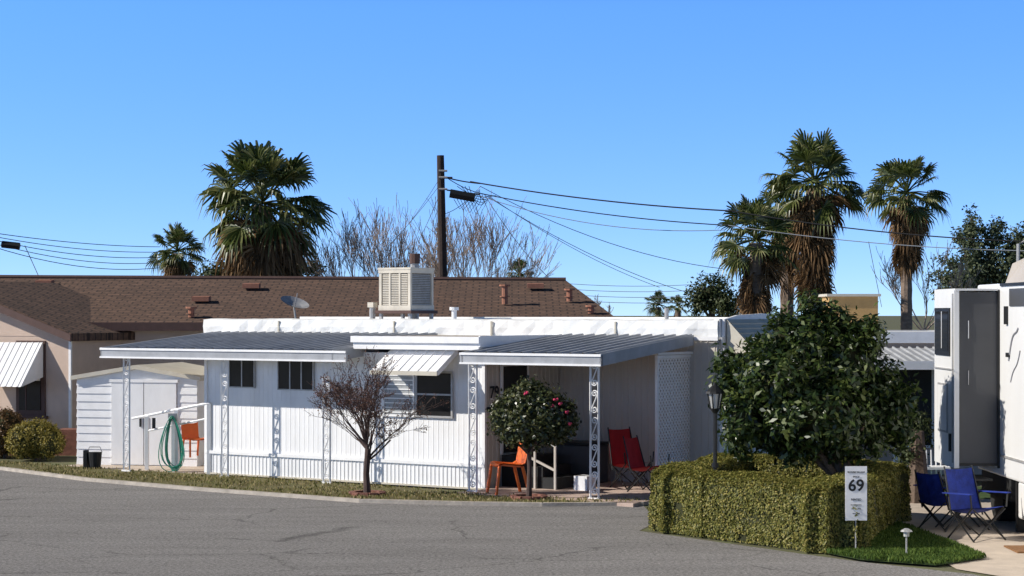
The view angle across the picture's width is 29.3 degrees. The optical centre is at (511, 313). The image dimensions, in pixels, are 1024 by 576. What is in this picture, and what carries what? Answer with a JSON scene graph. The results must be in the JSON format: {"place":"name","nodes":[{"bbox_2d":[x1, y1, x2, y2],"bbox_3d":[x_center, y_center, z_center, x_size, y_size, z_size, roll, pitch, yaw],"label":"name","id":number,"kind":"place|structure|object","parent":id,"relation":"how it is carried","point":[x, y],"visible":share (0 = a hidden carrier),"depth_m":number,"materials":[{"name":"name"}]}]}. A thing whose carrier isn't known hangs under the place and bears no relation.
{"place":"outdoors","nodes":[
{"label":"outdoors","id":0,"kind":"place"},
{"bbox_2d":[0,460,646,501],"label":"grass lawn","id":1,"kind":"structure","parent":0,"point":[183,483],"depth_m":33.79,"materials":[{"name":"plant"}]},
{"bbox_2d":[83,446,101,468],"bbox_3d":[-7.971,2.756,37.300,0.349,0.449,0.280,0,0,0],"label":"black bucket","id":2,"kind":"object","parent":1,"relation":"on","point":[91,459],"visible":0.88,"depth_m":37.20,"materials":[{"name":"plastic"}]},
{"bbox_2d":[221,360,228,476],"bbox_3d":[-5.176,1.880,35.313,0.210,2.200,0.060,0,0,33],"label":"scroll post","id":3,"kind":"object","parent":1,"relation":"on","point":[222,419],"visible":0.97,"depth_m":35.30,"materials":[{"name":"white metal"}]},
{"bbox_2d":[322,362,331,483],"bbox_3d":[-3.221,1.880,34.043,0.210,2.200,0.060,0,0,33],"label":"scroll post","id":4,"kind":"object","parent":1,"relation":"on","point":[323,448],"visible":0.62,"depth_m":34.04,"materials":[{"name":"white metal"}]},
{"bbox_2d":[349,490,385,496],"bbox_3d":[-2.354,2.922,31.850,0.598,0.055,0.604,0,0,0],"label":"brick edging","id":5,"kind":"object","parent":1,"relation":"on","point":[360,492],"visible":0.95,"depth_m":31.68,"materials":[{"name":"red brick"}]},
{"bbox_2d":[304,345,448,492],"bbox_3d":[-2.172,1.749,31.981,2.278,2.468,2.020,0,0,-31],"label":"purple leaf tree","id":6,"kind":"object","parent":1,"relation":"on","point":[336,391],"visible":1,"depth_m":31.77,"materials":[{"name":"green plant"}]},
{"bbox_2d":[510,494,547,500],"bbox_3d":[0.266,2.922,31.200,0.598,0.055,0.604,0,0,0],"label":"brick edging","id":7,"kind":"object","parent":1,"relation":"on","point":[532,497],"visible":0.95,"depth_m":31.00,"materials":[{"name":"brick"}]},
{"bbox_2d":[485,374,581,495],"bbox_3d":[0.341,1.973,31.199,1.535,2.016,1.477,0,0,0],"label":"camellia tree","id":8,"kind":"object","parent":1,"relation":"on","point":[530,415],"visible":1,"depth_m":30.88,"materials":[{"name":"green plant"}]},
{"bbox_2d":[0,470,978,575],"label":"asphalt road","id":9,"kind":"structure","parent":0,"point":[52,526],"depth_m":25.74,"materials":[{"name":"grey asphalt"}]},
{"bbox_2d":[0,316,995,575],"bbox_3d":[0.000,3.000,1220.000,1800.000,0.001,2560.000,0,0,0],"label":"ground","id":10,"kind":"structure","parent":0,"point":[892,322],"depth_m":33.97,"materials":[{"name":"grey concrete"}]},
{"bbox_2d":[0,406,27,457],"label":"rounded shrub","id":11,"kind":"object","parent":10,"relation":"on","point":[9,417],"visible":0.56,"depth_m":40.38,"materials":[{"name":"green plant"}]},
{"bbox_2d":[1,241,37,274],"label":"utility pole","id":12,"kind":"object","parent":10,"relation":"on","point":[10,245],"visible":0.88,"depth_m":49.93,"materials":[{"name":"brown wood"}]},
{"bbox_2d":[3,416,66,460],"bbox_3d":[-9.700,2.548,39.883,1.245,0.931,1.122,0,0,0],"label":"rounded shrub","id":13,"kind":"object","parent":10,"relation":"on","point":[35,439],"visible":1,"depth_m":39.63,"materials":[{"name":"green plant"}]},
{"bbox_2d":[0,428,76,455],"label":"brick planter","id":14,"kind":"object","parent":10,"relation":"on","point":[70,434],"visible":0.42,"depth_m":41.30,"materials":[{"name":"red brick"}]},
{"bbox_2d":[0,282,134,428],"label":"front wing","id":15,"kind":"structure","parent":10,"relation":"on","point":[54,318],"depth_m":43.25,"materials":[{"name":"beige paint"}]},
{"bbox_2d":[0,342,42,386],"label":"awning","id":16,"kind":"object","parent":15,"relation":"attached to","point":[21,364],"depth_m":42.90,"materials":[{"name":"white metal"}]},
{"bbox_2d":[144,222,206,275],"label":"fan palm","id":17,"kind":"object","parent":10,"relation":"on","point":[174,263],"visible":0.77,"depth_m":71.70,"materials":[{"name":"green plant"}]},
{"bbox_2d":[192,256,326,275],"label":"leafy tree","id":18,"kind":"object","parent":10,"relation":"on","point":[208,272],"visible":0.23,"depth_m":65.53,"materials":[{"name":"green plant"}]},
{"bbox_2d":[193,139,336,275],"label":"fan palm","id":19,"kind":"object","parent":10,"relation":"on","point":[261,240],"visible":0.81,"depth_m":59.24,"materials":[{"name":"green plant"}]},
{"bbox_2d":[0,275,613,366],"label":"house roof","id":20,"kind":"structure","parent":10,"relation":"on","point":[145,307],"depth_m":46.69,"materials":[{"name":"brown"}]},
{"bbox_2d":[35,280,596,316],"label":"roof vents","id":21,"kind":"object","parent":20,"relation":"on","point":[504,296],"visible":0.96,"depth_m":46.15,"materials":[{"name":"brown metal"}]},
{"bbox_2d":[0,466,643,506],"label":"kerb","id":22,"kind":"structure","parent":10,"relation":"on","point":[359,500],"depth_m":31.55,"materials":[{"name":"concrete"}]},
{"bbox_2d":[68,464,651,506],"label":"porch slab","id":23,"kind":"structure","parent":10,"relation":"on","point":[616,490],"depth_m":32.35,"materials":[{"name":"beige concrete"}]},
{"bbox_2d":[121,358,130,471],"bbox_3d":[-7.206,1.880,36.632,0.210,2.200,0.060,0,0,33],"label":"scroll post","id":24,"kind":"object","parent":23,"relation":"on","point":[124,417],"visible":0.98,"depth_m":36.62,"materials":[{"name":"white metal"}]},
{"bbox_2d":[70,362,203,465],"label":"metal shed","id":25,"kind":"structure","parent":23,"relation":"on","point":[158,387],"depth_m":38.11,"materials":[{"name":"white metal"}]},
{"bbox_2d":[132,402,210,474],"bbox_3d":[-6.409,2.316,36.708,1.880,1.368,0.150,0,0,29],"label":"ramp railing","id":26,"kind":"object","parent":23,"relation":"on","point":[175,410],"visible":0.86,"depth_m":36.56,"materials":[{"name":"white metal"}]},
{"bbox_2d":[158,413,184,471],"bbox_3d":[-6.324,2.430,36.459,0.493,1.140,0.202,0,0,0],"label":"garden hose","id":27,"kind":"object","parent":23,"relation":"on","point":[172,419],"visible":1,"depth_m":36.43,"materials":[{"name":"green rubber"}]},
{"bbox_2d":[181,422,203,456],"bbox_3d":[-6.008,2.384,37.003,0.370,0.642,0.436,0,0,-34],"label":"orange chair","id":28,"kind":"object","parent":23,"relation":"on","point":[189,432],"visible":0.77,"depth_m":37.13,"materials":[{"name":"plastic"}]},
{"bbox_2d":[467,364,478,491],"bbox_3d":[-0.645,1.880,32.370,0.210,2.200,0.060,0,0,33],"label":"scroll post","id":29,"kind":"object","parent":23,"relation":"on","point":[469,429],"visible":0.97,"depth_m":32.37,"materials":[{"name":"white metal"}]},
{"bbox_2d":[486,443,526,494],"bbox_3d":[-0.059,2.485,32.002,0.627,0.925,0.532,0,0,-18],"label":"orange chair","id":30,"kind":"object","parent":23,"relation":"on","point":[521,460],"visible":0.85,"depth_m":32.08,"materials":[{"name":"plastic"}]},
{"bbox_2d":[502,445,595,490],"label":"porch steps","id":31,"kind":"structure","parent":23,"relation":"on","point":[549,471],"depth_m":33.00,"materials":[{"name":"white wood"}]},
{"bbox_2d":[557,440,608,483],"bbox_3d":[1.212,2.585,34.117,0.810,0.710,0.610,0,0,33],"label":"storage chest","id":32,"kind":"object","parent":23,"relation":"on","point":[574,454],"visible":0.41,"depth_m":33.91,"materials":[{"name":"black metal"}]},
{"bbox_2d":[588,366,600,498],"bbox_3d":[1.310,1.880,31.100,0.210,2.200,0.060,0,0,33],"label":"scroll post","id":33,"kind":"object","parent":23,"relation":"on","point":[591,434],"visible":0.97,"depth_m":31.09,"materials":[{"name":"white metal"}]},
{"bbox_2d":[607,427,653,489],"bbox_3d":[1.975,2.438,33.044,0.623,1.021,0.639,0,0,-32],"label":"red folding chair","id":34,"kind":"object","parent":23,"relation":"on","point":[618,457],"visible":0.67,"depth_m":33.20,"materials":[{"name":"fabric"}]},
{"bbox_2d":[623,435,669,491],"bbox_3d":[2.199,2.488,32.332,0.639,0.922,0.563,0,0,38],"label":"red folding chair","id":35,"kind":"object","parent":23,"relation":"on","point":[635,459],"visible":0.74,"depth_m":32.45,"materials":[{"name":"fabric"}]},
{"bbox_2d":[653,351,692,468],"bbox_3d":[2.832,1.786,33.213,0.130,2.272,1.701,0,0,33],"label":"lattice screen","id":36,"kind":"object","parent":23,"relation":"on","point":[665,355],"visible":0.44,"depth_m":32.99,"materials":[{"name":"white metal"}]},
{"bbox_2d":[305,197,448,276],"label":"bare tree","id":37,"kind":"object","parent":10,"relation":"on","point":[352,240],"visible":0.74,"depth_m":61.90,"materials":[{"name":"brown plant"}]},
{"bbox_2d":[204,351,558,489],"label":"front room walls","id":38,"kind":"structure","parent":10,"relation":"on","point":[274,432],"depth_m":34.65,"materials":[{"name":"white metal"}]},
{"bbox_2d":[229,360,452,418],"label":"windows","id":39,"kind":"structure","parent":38,"relation":"attached to","point":[295,375],"depth_m":33.94,"materials":[{"name":"black glass"}]},
{"bbox_2d":[370,349,457,375],"bbox_3d":[-1.669,0.814,33.346,1.401,0.452,0.640,0,0,33],"label":"awning","id":40,"kind":"object","parent":38,"relation":"attached to","point":[421,362],"depth_m":33.24,"materials":[{"name":"beige metal"}]},
{"bbox_2d":[350,335,551,349],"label":"bay roof","id":41,"kind":"structure","parent":38,"relation":"on","point":[445,342],"depth_m":33.36,"materials":[{"name":"white metal"}]},
{"bbox_2d":[490,386,498,397],"bbox_3d":[-0.295,1.329,33.147,0.008,0.209,0.267,0,0,33],"label":"house number","id":42,"kind":"object","parent":38,"relation":"attached to","point":[495,387],"visible":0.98,"depth_m":33.16,"materials":[{"name":"black metal"}]},
{"bbox_2d":[487,365,528,454],"bbox_3d":[-0.056,1.620,33.538,0.035,1.560,1.281,0,0,33],"label":"front door","id":43,"kind":"structure","parent":38,"relation":"attached to","point":[510,375],"depth_m":33.55,"materials":[{"name":"black metal"}]},
{"bbox_2d":[349,195,499,276],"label":"bare tree","id":44,"kind":"object","parent":10,"relation":"on","point":[412,249],"visible":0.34,"depth_m":65.94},
{"bbox_2d":[437,155,486,276],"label":"utility pole","id":45,"kind":"object","parent":10,"relation":"on","point":[441,210],"visible":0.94,"depth_m":49.90,"materials":[{"name":"brown wood"}]},
{"bbox_2d":[0,179,1023,306],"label":"overhead wires","id":46,"kind":"object","parent":45,"relation":"attached to","point":[489,196],"visible":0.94,"depth_m":49.99,"materials":[{"name":"black rubber"}]},
{"bbox_2d":[403,190,561,276],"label":"bare tree","id":47,"kind":"object","parent":10,"relation":"on","point":[481,242],"visible":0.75,"depth_m":63.99,"materials":[{"name":"brown plant"}]},
{"bbox_2d":[505,258,534,276],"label":"fan palm","id":48,"kind":"object","parent":10,"relation":"on","point":[521,262],"visible":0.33,"depth_m":79.86,"materials":[{"name":"green plant"}]},
{"bbox_2d":[458,339,720,452],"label":"walls","id":49,"kind":"structure","parent":10,"relation":"on","point":[717,413],"depth_m":33.27,"materials":[{"name":"white metal"}]},
{"bbox_2d":[203,317,796,340],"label":"roof parapet","id":50,"kind":"structure","parent":49,"relation":"on","point":[704,328],"depth_m":36.05,"materials":[{"name":"white paint"}]},
{"bbox_2d":[100,331,437,361],"bbox_3d":[-4.428,0.590,36.372,5.803,0.480,3.132,0,0,33],"label":"carport awning","id":51,"kind":"object","parent":50,"relation":"attached to","point":[289,346],"visible":0.92,"depth_m":35.78,"materials":[{"name":"metal"}]},
{"bbox_2d":[281,293,308,318],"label":"satellite dish","id":52,"kind":"object","parent":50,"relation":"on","point":[294,302],"visible":0.94,"depth_m":43.58,"materials":[{"name":"grey metal"}]},
{"bbox_2d":[367,253,437,318],"bbox_3d":[-2.117,-0.500,38.874,1.090,1.400,1.120,0,0,33],"label":"evaporative cooler","id":53,"kind":"object","parent":50,"relation":"on","point":[404,290],"visible":0.94,"depth_m":38.47,"materials":[{"name":"white metal"}]},
{"bbox_2d":[450,307,668,318],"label":"roof vents","id":54,"kind":"object","parent":50,"relation":"on","point":[455,309],"visible":0.78,"depth_m":36.87,"materials":[{"name":"white metal"}]},
{"bbox_2d":[459,333,693,365],"bbox_3d":[1.114,0.590,32.772,2.691,0.480,3.132,0,0,33],"label":"porch awning","id":55,"kind":"object","parent":50,"relation":"attached to","point":[582,349],"visible":1,"depth_m":32.03,"materials":[{"name":"metal"}]},
{"bbox_2d":[722,313,796,413],"bbox_3d":[4.640,0.950,34.335,0.680,1.900,3.052,0,0,33],"label":"end window awning","id":56,"kind":"object","parent":50,"relation":"attached to","point":[736,329],"visible":0.22,"depth_m":33.35,"materials":[{"name":"painted metal"},{"name":"cream metal"}]},
{"bbox_2d":[720,337,730,357],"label":"corner trim","id":57,"kind":"structure","parent":56,"relation":"attached to","point":[723,340],"depth_m":33.19,"materials":[{"name":"white metal"}]},
{"bbox_2d":[643,290,672,316],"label":"fan palm","id":58,"kind":"object","parent":10,"relation":"on","point":[656,311],"visible":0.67,"depth_m":89.89,"materials":[{"name":"green plant"}]},
{"bbox_2d":[559,340,767,482],"bbox_3d":[-0.944,1.700,36.245,11.874,2.500,2.919,0,0,18],"label":"siding","id":59,"kind":"object","parent":10,"relation":"on","point":[627,394],"visible":0.16,"depth_m":34.05,"materials":[{"name":"white metal"}]},
{"bbox_2d":[666,294,686,316],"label":"fan palm","id":60,"kind":"object","parent":10,"relation":"on","point":[678,312],"visible":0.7,"depth_m":84.89,"materials":[{"name":"green plant"}]},
{"bbox_2d":[680,270,741,316],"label":"leafy tree","id":61,"kind":"object","parent":10,"relation":"on","point":[710,298],"visible":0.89,"depth_m":69.75,"materials":[{"name":"green plant"}]},
{"bbox_2d":[705,383,724,469],"bbox_3d":[2.773,1.972,26.750,0.266,2.057,0.280,0,0,0],"label":"garden lamp post","id":62,"kind":"object","parent":10,"relation":"on","point":[715,391],"visible":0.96,"depth_m":26.72,"materials":[{"name":"black metal"}]},
{"bbox_2d":[707,194,799,314],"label":"fan palm","id":63,"kind":"object","parent":10,"relation":"on","point":[760,266],"visible":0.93,"depth_m":55.74,"materials":[{"name":"green plant"}]},
{"bbox_2d":[753,179,804,314],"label":"fan palm","id":64,"kind":"object","parent":10,"relation":"on","point":[786,294],"visible":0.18,"depth_m":59.81,"materials":[{"name":"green plant"}]},
{"bbox_2d":[647,452,911,554],"bbox_3d":[3.641,2.536,27.245,3.426,0.946,5.426,0,0,19],"label":"clipped hedge","id":65,"kind":"object","parent":10,"relation":"on","point":[761,500],"visible":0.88,"depth_m":25.79,"materials":[{"name":"green plant"}]},
{"bbox_2d":[758,127,870,320],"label":"fan palm","id":66,"kind":"object","parent":10,"relation":"on","point":[816,256],"visible":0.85,"depth_m":57.59,"materials":[{"name":"green plant"}]},
{"bbox_2d":[703,284,928,474],"bbox_3d":[4.240,1.290,27.188,3.120,3.428,2.087,0,0,0],"label":"orange tree","id":67,"kind":"object","parent":10,"relation":"on","point":[831,398],"visible":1,"depth_m":27.02,"materials":[{"name":"green plant"}]},
{"bbox_2d":[795,294,981,473],"bbox_3d":[8.800,1.310,37.125,8.600,3.380,5.950,0,0,0],"label":"neighbour mobile home","id":68,"kind":"object","parent":10,"relation":"on","point":[912,351],"visible":0.22,"depth_m":36.42,"materials":[{"name":"beige paint"}]},
{"bbox_2d":[859,155,952,329],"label":"fan palm","id":69,"kind":"object","parent":10,"relation":"on","point":[906,215],"visible":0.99,"depth_m":55.77,"materials":[{"name":"green plant"}]},
{"bbox_2d":[829,552,984,564],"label":"curb","id":70,"kind":"structure","parent":10,"relation":"on","point":[870,559],"depth_m":23.55,"materials":[{"name":"grey concrete"}]},
{"bbox_2d":[845,466,866,547],"bbox_3d":[4.277,2.450,24.367,0.270,1.101,0.046,0,0,0],"label":"lot number sign","id":71,"kind":"object","parent":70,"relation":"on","point":[856,486],"visible":1,"depth_m":24.35,"materials":[{"name":"white metal"}]},
{"bbox_2d":[825,521,986,564],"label":"green grass tufts","id":72,"kind":"object","parent":70,"relation":"on","point":[923,545],"visible":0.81,"depth_m":24.27,"materials":[{"name":"green plant"}]},
{"bbox_2d":[901,528,912,552],"bbox_3d":[4.812,2.800,23.900,0.143,0.360,0.150,0,0,0],"label":"path light","id":73,"kind":"object","parent":70,"relation":"on","point":[906,531],"visible":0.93,"depth_m":23.88,"materials":[{"name":"white metal"}]},
{"bbox_2d":[871,232,981,329],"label":"bare tree","id":74,"kind":"object","parent":10,"relation":"on","point":[893,283],"visible":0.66,"depth_m":59.65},
{"bbox_2d":[923,203,1023,300],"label":"leafy tree","id":75,"kind":"object","parent":10,"relation":"on","point":[991,271],"visible":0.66,"depth_m":64.70,"materials":[{"name":"green plant"}]},
{"bbox_2d":[0,0,1023,315],"label":"sky","id":76,"kind":"structure","parent":0,"point":[112,112],"materials":[{"name":"blue"}]},
{"bbox_2d":[593,295,613,313],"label":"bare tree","id":77,"kind":"object","parent":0,"point":[609,308],"visible":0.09,"depth_m":79.88,"materials":[{"name":"brown plant"}]},
{"bbox_2d":[903,499,1023,575],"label":"concrete path","id":78,"kind":"structure","parent":0,"point":[1000,560],"depth_m":26.13,"materials":[{"name":"beige concrete"}]},
{"bbox_2d":[888,408,933,502],"bbox_3d":[6.385,2.228,31.191,0.726,1.544,0.946,0,0,43],"label":"garden shrub","id":79,"kind":"object","parent":78,"relation":"on","point":[915,458],"visible":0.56,"depth_m":30.91,"materials":[{"name":"green plant"}]},
{"bbox_2d":[913,469,970,531],"bbox_3d":[5.939,2.576,27.070,0.641,0.842,0.640,0,0,-36],"label":"blue camp chair","id":80,"kind":"object","parent":78,"relation":"on","point":[931,488],"visible":0.79,"depth_m":26.91,"materials":[{"name":"fabric"}]},
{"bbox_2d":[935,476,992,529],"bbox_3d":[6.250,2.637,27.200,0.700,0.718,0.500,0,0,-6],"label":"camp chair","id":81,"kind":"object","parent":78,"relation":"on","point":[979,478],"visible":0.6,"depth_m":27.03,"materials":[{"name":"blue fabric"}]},
{"bbox_2d":[942,465,1010,542],"bbox_3d":[6.116,2.516,25.945,0.700,0.962,0.642,0,0,-29],"label":"blue camp chair","id":82,"kind":"object","parent":78,"relation":"on","point":[962,492],"visible":0.98,"depth_m":26.11,"materials":[{"name":"fabric"}]},
{"bbox_2d":[934,240,1023,531],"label":"travel trailer","id":83,"kind":"object","parent":78,"relation":"on","point":[979,376],"visible":1,"depth_m":27.50,"materials":[{"name":"white metal"}]},
{"bbox_2d":[1004,545,1023,552],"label":"door mat","id":84,"kind":"object","parent":78,"relation":"on","point":[1017,548],"depth_m":24.84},
{"bbox_2d":[943,486,989,498],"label":"grass","id":85,"kind":"structure","parent":0,"point":[983,495],"depth_m":32.25,"materials":[{"name":"green plant"}]},
{"bbox_2d":[926,450,950,475],"bbox_3d":[7.000,2.650,32.831,0.600,0.701,0.462,0,0,0],"label":"white patio chair","id":86,"kind":"object","parent":85,"relation":"on","point":[935,467],"visible":0.2,"depth_m":32.77,"materials":[{"name":"white plastic"}]}
]}

